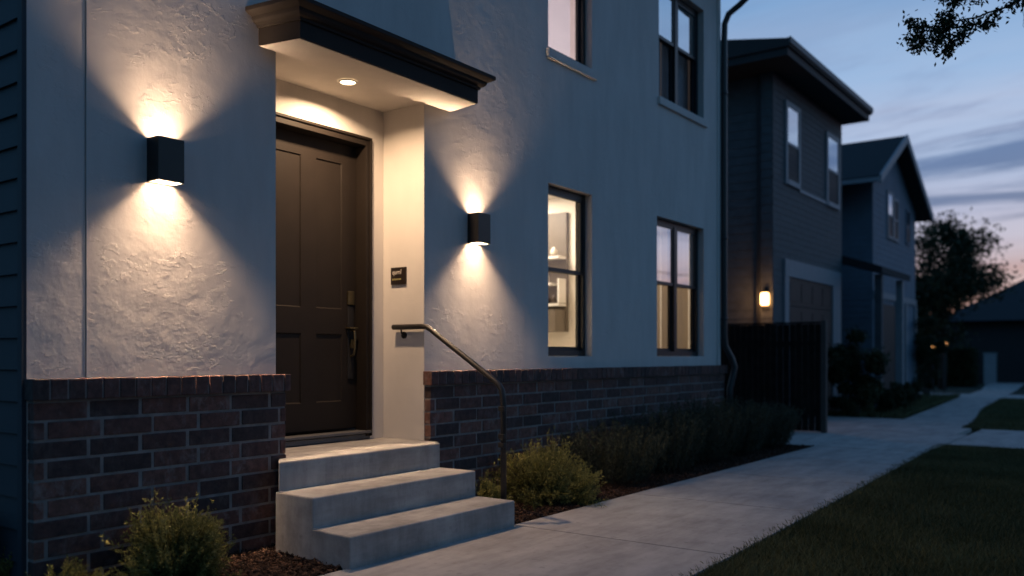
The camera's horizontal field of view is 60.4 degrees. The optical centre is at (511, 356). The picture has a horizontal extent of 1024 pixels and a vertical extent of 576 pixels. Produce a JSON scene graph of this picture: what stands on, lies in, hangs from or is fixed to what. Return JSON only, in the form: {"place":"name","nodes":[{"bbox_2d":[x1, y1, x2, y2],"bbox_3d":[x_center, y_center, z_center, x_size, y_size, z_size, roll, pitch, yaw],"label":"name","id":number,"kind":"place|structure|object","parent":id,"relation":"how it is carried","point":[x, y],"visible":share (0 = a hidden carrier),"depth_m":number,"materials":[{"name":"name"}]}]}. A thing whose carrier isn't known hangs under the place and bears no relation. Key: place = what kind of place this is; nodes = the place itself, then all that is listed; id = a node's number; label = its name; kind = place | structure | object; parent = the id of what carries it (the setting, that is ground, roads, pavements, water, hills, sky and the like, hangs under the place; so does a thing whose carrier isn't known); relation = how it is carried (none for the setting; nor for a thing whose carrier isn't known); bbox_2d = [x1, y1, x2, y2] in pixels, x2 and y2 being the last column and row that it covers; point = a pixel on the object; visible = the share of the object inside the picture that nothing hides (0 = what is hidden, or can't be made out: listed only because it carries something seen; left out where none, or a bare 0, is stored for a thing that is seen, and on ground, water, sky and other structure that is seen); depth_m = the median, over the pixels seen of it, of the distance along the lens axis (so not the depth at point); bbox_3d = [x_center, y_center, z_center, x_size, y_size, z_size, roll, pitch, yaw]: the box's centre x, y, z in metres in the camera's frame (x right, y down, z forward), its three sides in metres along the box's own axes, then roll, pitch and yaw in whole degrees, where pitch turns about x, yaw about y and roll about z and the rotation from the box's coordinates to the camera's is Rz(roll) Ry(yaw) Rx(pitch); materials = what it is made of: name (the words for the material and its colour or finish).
{"place":"outdoors","nodes":[
{"label":"outdoors","id":0,"kind":"place"},
{"bbox_2d":[321,446,922,575],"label":"sidewalk","id":1,"kind":"structure","parent":0,"point":[683,527],"depth_m":5.95,"materials":[{"name":"concrete"}]},
{"bbox_2d":[285,384,1023,574],"bbox_3d":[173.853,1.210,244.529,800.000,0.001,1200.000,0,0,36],"label":"ground","id":2,"kind":"structure","parent":0,"point":[968,390],"depth_m":29.42,"materials":[{"name":"grey concrete"}]},
{"bbox_2d":[0,0,747,575],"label":"town house","id":3,"kind":"structure","parent":2,"relation":"on","point":[226,316],"depth_m":6.22,"materials":[{"name":"paint"}]},
{"bbox_2d":[147,135,183,185],"bbox_3d":[-1.877,-1.058,4.770,0.110,0.235,0.155,0,0,36],"label":"wall sconce","id":4,"kind":"object","parent":3,"relation":"attached to","point":[165,160],"depth_m":4.72,"materials":[{"name":"black metal"}]},
{"bbox_2d":[276,127,357,433],"bbox_3d":[-1.450,-0.528,6.305,0.114,2.147,0.941,0,0,36],"label":"door","id":5,"kind":"structure","parent":3,"relation":"in","point":[316,327],"depth_m":6.37,"materials":[{"name":"paint"}]},
{"bbox_2d":[338,79,357,84],"bbox_3d":[-1.123,-1.873,6.019,0.136,0.009,0.136,0,0,36],"label":"recessed downlight","id":6,"kind":"object","parent":3,"relation":"attached to","point":[347,81],"visible":1,"depth_m":6.00,"materials":[{"name":"white"}]},
{"bbox_2d":[391,267,406,284],"bbox_3d":[-0.861,-0.610,6.677,0.155,0.130,0.014,0,0,36],"label":"door sign","id":7,"kind":"object","parent":3,"relation":"attached to","point":[398,275],"visible":1,"depth_m":6.67,"materials":[{"name":"black metal"}]},
{"bbox_2d":[468,212,489,244],"bbox_3d":[-0.261,-1.010,6.974,0.110,0.235,0.155,0,0,36],"label":"wall sconce","id":8,"kind":"object","parent":3,"relation":"attached to","point":[478,228],"depth_m":6.92,"materials":[{"name":"black metal"}]},
{"bbox_2d":[548,212,568,331],"bbox_3d":[0.004,-0.930,10.018,1.340,1.320,0.273,0,0,36],"label":"shelf unit","id":9,"kind":"object","parent":3,"relation":"in","point":[558,283],"visible":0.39,"depth_m":9.71,"materials":[{"name":"white paint"}]},
{"bbox_2d":[550,247,557,255],"bbox_3d":[0.460,-1.152,9.658,0.080,0.090,0.080,0,0,36],"label":"jar","id":10,"kind":"object","parent":9,"relation":"on","point":[553,251],"visible":1,"depth_m":9.63,"materials":[{"name":"ceramic"}]},
{"bbox_2d":[551,295,556,302],"bbox_3d":[0.460,-0.632,9.658,0.070,0.090,0.070,0,0,36],"label":"jar","id":11,"kind":"object","parent":9,"relation":"on","point":[553,298],"visible":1,"depth_m":9.63,"materials":[{"name":"grey ceramic"}]},
{"bbox_2d":[548,186,584,355],"bbox_3d":[0.452,-0.778,8.240,0.085,1.553,0.753,0,0,36],"label":"window","id":12,"kind":"structure","parent":3,"relation":"in","point":[579,273],"depth_m":8.48,"materials":[{"name":"black metal"}]},
{"bbox_2d":[546,0,597,80],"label":"window","id":13,"kind":"structure","parent":3,"relation":"in","point":[578,65],"depth_m":8.48,"materials":[{"name":"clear glass"}]},
{"bbox_2d":[657,285,659,347],"bbox_3d":[1.535,-0.700,9.923,0.048,1.800,0.580,0,0,36],"label":"curtain","id":14,"kind":"object","parent":3,"relation":"hanging from","point":[658,316],"visible":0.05,"depth_m":10.11,"materials":[{"name":"fabric"}]},
{"bbox_2d":[659,42,659,94],"bbox_3d":[1.535,-3.350,9.923,0.048,1.800,0.580,0,0,36],"label":"curtain","id":15,"kind":"object","parent":3,"relation":"hanging from","point":[659,68],"visible":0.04,"depth_m":10.11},
{"bbox_2d":[661,285,687,348],"bbox_3d":[1.940,-0.700,10.475,0.048,1.800,0.710,0,0,36],"label":"curtain","id":16,"kind":"object","parent":3,"relation":"hanging from","point":[682,318],"visible":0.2,"depth_m":10.54,"materials":[{"name":"fabric"}]},
{"bbox_2d":[661,43,687,109],"bbox_3d":[1.940,-3.350,10.475,0.048,1.800,0.710,0,0,36],"label":"curtain","id":17,"kind":"object","parent":3,"relation":"hanging from","point":[682,81],"visible":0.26,"depth_m":10.54,"materials":[{"name":"grey fabric"}]},
{"bbox_2d":[657,218,697,355],"bbox_3d":[1.846,-0.765,10.138,0.087,1.528,1.223,0,0,36],"label":"window","id":18,"kind":"structure","parent":3,"relation":"in","point":[677,244],"depth_m":10.13,"materials":[{"name":"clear glass"}]},
{"bbox_2d":[658,0,707,127],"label":"window","id":19,"kind":"structure","parent":3,"relation":"in","point":[678,21],"depth_m":10.15,"materials":[{"name":"clear glass"}]},
{"bbox_2d":[276,437,513,570],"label":"concrete steps","id":20,"kind":"structure","parent":2,"relation":"on","point":[352,504],"depth_m":5.41,"materials":[{"name":"grey concrete"}]},
{"bbox_2d":[391,324,506,499],"bbox_3d":[-0.460,0.470,6.349,1.089,1.420,0.090,0,0,36],"label":"handrail","id":21,"kind":"object","parent":20,"relation":"attached to","point":[477,367],"visible":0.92,"depth_m":6.08,"materials":[{"name":"black metal"}]},
{"bbox_2d":[185,401,948,575],"bbox_3d":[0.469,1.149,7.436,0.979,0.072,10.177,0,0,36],"label":"mulch","id":22,"kind":"object","parent":2,"relation":"on","point":[262,556],"visible":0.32,"depth_m":6.70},
{"bbox_2d":[0,542,13,575],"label":"juniper shrub","id":23,"kind":"object","parent":22,"relation":"on","point":[3,569],"visible":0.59,"depth_m":4.30,"materials":[{"name":"green plant"}]},
{"bbox_2d":[25,554,110,575],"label":"juniper shrub","id":24,"kind":"object","parent":22,"relation":"on","point":[73,570],"visible":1,"depth_m":4.23,"materials":[{"name":"green plant"}]},
{"bbox_2d":[99,490,242,575],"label":"juniper shrub","id":25,"kind":"object","parent":22,"relation":"on","point":[182,545],"visible":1,"depth_m":4.43,"materials":[{"name":"green plant"}]},
{"bbox_2d":[475,469,512,499],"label":"juniper shrub","id":26,"kind":"object","parent":22,"relation":"on","point":[489,489],"visible":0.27,"depth_m":6.36,"materials":[{"name":"green plant"}]},
{"bbox_2d":[486,427,608,510],"bbox_3d":[0.250,0.878,7.041,1.001,0.669,1.056,0,0,-15],"label":"juniper shrub","id":27,"kind":"object","parent":22,"relation":"on","point":[534,480],"visible":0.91,"depth_m":6.83,"materials":[{"name":"green plant"}]},
{"bbox_2d":[553,418,669,486],"bbox_3d":[0.906,0.858,8.030,1.044,0.626,1.273,0,0,36],"label":"row shrub","id":28,"kind":"object","parent":22,"relation":"on","point":[605,459],"visible":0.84,"depth_m":7.81,"materials":[{"name":"green plant"}]},
{"bbox_2d":[610,401,711,474],"bbox_3d":[1.452,0.804,8.803,1.033,0.734,1.239,0,0,36],"label":"row shrub","id":29,"kind":"object","parent":22,"relation":"on","point":[672,452],"visible":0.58,"depth_m":8.63,"materials":[{"name":"green plant"}]},
{"bbox_2d":[656,394,748,464],"bbox_3d":[2.031,0.784,9.594,0.998,0.774,1.205,0,0,36],"label":"row shrub","id":30,"kind":"object","parent":22,"relation":"on","point":[711,442],"visible":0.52,"depth_m":9.41,"materials":[{"name":"green plant"}]},
{"bbox_2d":[701,395,774,455],"bbox_3d":[2.618,0.812,10.389,0.966,0.719,1.108,0,0,36],"label":"row shrub","id":31,"kind":"object","parent":22,"relation":"on","point":[749,438],"visible":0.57,"depth_m":10.16,"materials":[{"name":"green plant"}]},
{"bbox_2d":[738,398,803,448],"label":"row shrub","id":32,"kind":"object","parent":22,"relation":"on","point":[779,433],"visible":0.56,"depth_m":10.92,"materials":[{"name":"green plant"}]},
{"bbox_2d":[827,325,895,416],"bbox_3d":[6.566,0.299,16.849,1.326,1.810,1.324,0,0,14],"label":"bush","id":33,"kind":"object","parent":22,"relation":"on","point":[864,389],"visible":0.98,"depth_m":16.71,"materials":[{"name":"green plant"}]},
{"bbox_2d":[871,389,910,412],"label":"bush","id":34,"kind":"object","parent":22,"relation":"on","point":[890,400],"visible":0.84,"depth_m":17.04,"materials":[{"name":"green plant"}]},
{"bbox_2d":[827,393,960,418],"bbox_3d":[9.414,1.091,20.819,1.959,0.158,10.298,0,0,36],"label":"ground cover","id":35,"kind":"object","parent":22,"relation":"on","point":[924,402],"visible":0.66,"depth_m":17.97,"materials":[{"name":"green plant"}]},
{"bbox_2d":[884,381,918,406],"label":"bush","id":36,"kind":"object","parent":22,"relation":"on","point":[911,395],"visible":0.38,"depth_m":19.14,"materials":[{"name":"green plant"}]},
{"bbox_2d":[906,379,923,398],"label":"bush","id":37,"kind":"object","parent":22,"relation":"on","point":[918,390],"visible":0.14,"depth_m":22.18,"materials":[{"name":"green plant"}]},
{"bbox_2d":[721,320,826,432],"bbox_3d":[3.781,0.305,13.850,2.300,1.690,0.090,0,0,36],"label":"fence","id":38,"kind":"object","parent":2,"relation":"on","point":[772,362],"visible":0.59,"depth_m":13.54,"materials":[{"name":"black wood"}]},
{"bbox_2d":[727,36,872,417],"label":"charcoal house","id":39,"kind":"structure","parent":2,"relation":"on","point":[793,105],"depth_m":15.50,"materials":[{"name":"grey wood"}]},
{"bbox_2d":[760,287,768,305],"bbox_3d":[4.302,-1.015,14.974,0.140,0.330,0.144,0,0,36],"label":"porch lantern","id":40,"kind":"object","parent":39,"relation":"attached to","point":[764,298],"visible":1,"depth_m":14.93,"materials":[{"name":"white glass"}]},
{"bbox_2d":[784,99,800,189],"bbox_3d":[5.013,-3.765,15.737,0.075,1.470,0.770,0,0,36],"label":"window","id":41,"kind":"structure","parent":39,"relation":"in","point":[792,114],"depth_m":15.70,"materials":[{"name":"glass"}]},
{"bbox_2d":[789,277,831,416],"bbox_3d":[5.633,-0.132,16.603,0.050,2.543,2.600,0,0,36],"label":"garage door","id":42,"kind":"structure","parent":39,"relation":"in","point":[802,293],"depth_m":16.59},
{"bbox_2d":[825,131,839,210],"bbox_3d":[6.435,-3.710,17.676,0.075,1.460,0.860,0,0,36],"label":"window","id":43,"kind":"structure","parent":39,"relation":"in","point":[832,143],"depth_m":17.63,"materials":[{"name":"glass"}]},
{"bbox_2d":[842,255,909,408],"bbox_3d":[6.291,-1.450,21.179,5.880,5.400,4.000,0,0,36],"label":"entry porch","id":44,"kind":"object","parent":2,"relation":"on","point":[878,299],"visible":0.08,"depth_m":18.30,"materials":[{"name":"black wood"}]},
{"bbox_2d":[842,134,933,398],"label":"gabled house","id":45,"kind":"structure","parent":2,"relation":"on","point":[886,205],"depth_m":22.70,"materials":[{"name":"blue"}]},
{"bbox_2d":[883,304,894,388],"bbox_3d":[9.736,-0.110,22.870,0.036,2.480,1.780,0,0,36],"label":"garage door","id":46,"kind":"structure","parent":45,"relation":"in","point":[888,310],"depth_m":23.04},
{"bbox_2d":[886,190,893,239],"bbox_3d":[9.938,-3.700,23.143,0.075,1.240,0.620,0,0,36],"label":"window","id":47,"kind":"structure","parent":45,"relation":"in","point":[890,196],"depth_m":23.11,"materials":[{"name":"grey glass"}]},
{"bbox_2d":[893,198,898,242],"bbox_3d":[10.299,-3.650,23.635,0.075,1.140,0.540,0,0,36],"label":"window","id":48,"kind":"structure","parent":45,"relation":"in","point":[896,202],"depth_m":23.67,"materials":[{"name":"grey glass"}]},
{"bbox_2d":[905,209,910,245],"bbox_3d":[11.147,-3.625,24.792,0.075,0.970,0.450,0,0,36],"label":"window","id":49,"kind":"structure","parent":45,"relation":"in","point":[907,213],"depth_m":24.71,"materials":[{"name":"blue"}]},
{"bbox_2d":[911,315,953,393],"bbox_3d":[11.903,0.014,25.308,1.144,2.379,1.369,0,0,-19],"label":"bush","id":50,"kind":"object","parent":2,"relation":"on","point":[924,352],"visible":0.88,"depth_m":25.19,"materials":[{"name":"green plant"}]},
{"bbox_2d":[917,346,979,386],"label":"hedge","id":51,"kind":"object","parent":2,"relation":"on","point":[963,366],"visible":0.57,"depth_m":34.70,"materials":[{"name":"green plant"}]},
{"bbox_2d":[915,249,983,329],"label":"tree","id":52,"kind":"object","parent":2,"relation":"on","point":[937,267],"depth_m":42.74,"materials":[{"name":"green plant"}]},
{"bbox_2d":[896,0,1023,65],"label":"shade tree","id":53,"kind":"object","parent":2,"relation":"on","point":[938,40],"visible":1,"depth_m":7.02,"materials":[{"name":"green plant"}]},
{"bbox_2d":[915,206,1023,389],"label":"tree","id":54,"kind":"object","parent":2,"relation":"on","point":[951,281],"visible":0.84,"depth_m":31.22,"materials":[{"name":"green plant"}]},
{"bbox_2d":[983,353,997,384],"bbox_3d":[20.482,0.530,37.683,0.490,1.360,0.440,0,0,36],"label":"utility cabinet","id":55,"kind":"object","parent":2,"relation":"on","point":[990,368],"visible":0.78,"depth_m":37.52,"materials":[{"name":"metal"}]},
{"bbox_2d":[671,443,1023,575],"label":"lawn","id":56,"kind":"structure","parent":0,"point":[957,496],"depth_m":5.88,"materials":[{"name":"green plant"}]},
{"bbox_2d":[721,0,1023,312],"label":"sky","id":57,"kind":"structure","parent":0,"point":[962,118],"materials":[{"name":"blue"}]},
{"bbox_2d":[773,416,1023,451],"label":"driveway","id":58,"kind":"structure","parent":0,"point":[909,435],"depth_m":12.66,"materials":[{"name":"concrete"}]},
{"bbox_2d":[906,383,1023,427],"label":"path","id":59,"kind":"structure","parent":0,"point":[958,412],"depth_m":19.52,"materials":[{"name":"concrete"}]},
{"bbox_2d":[920,393,1023,398],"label":"cross driveway","id":60,"kind":"structure","parent":0,"point":[988,396],"depth_m":25.24,"materials":[{"name":"concrete"}]},
{"bbox_2d":[947,279,1023,383],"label":"house","id":61,"kind":"structure","parent":0,"point":[997,325],"depth_m":38.59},
{"bbox_2d":[962,397,1023,431],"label":"lawn","id":62,"kind":"structure","parent":0,"point":[1004,414],"depth_m":16.59,"materials":[{"name":"green plant"}]}
]}

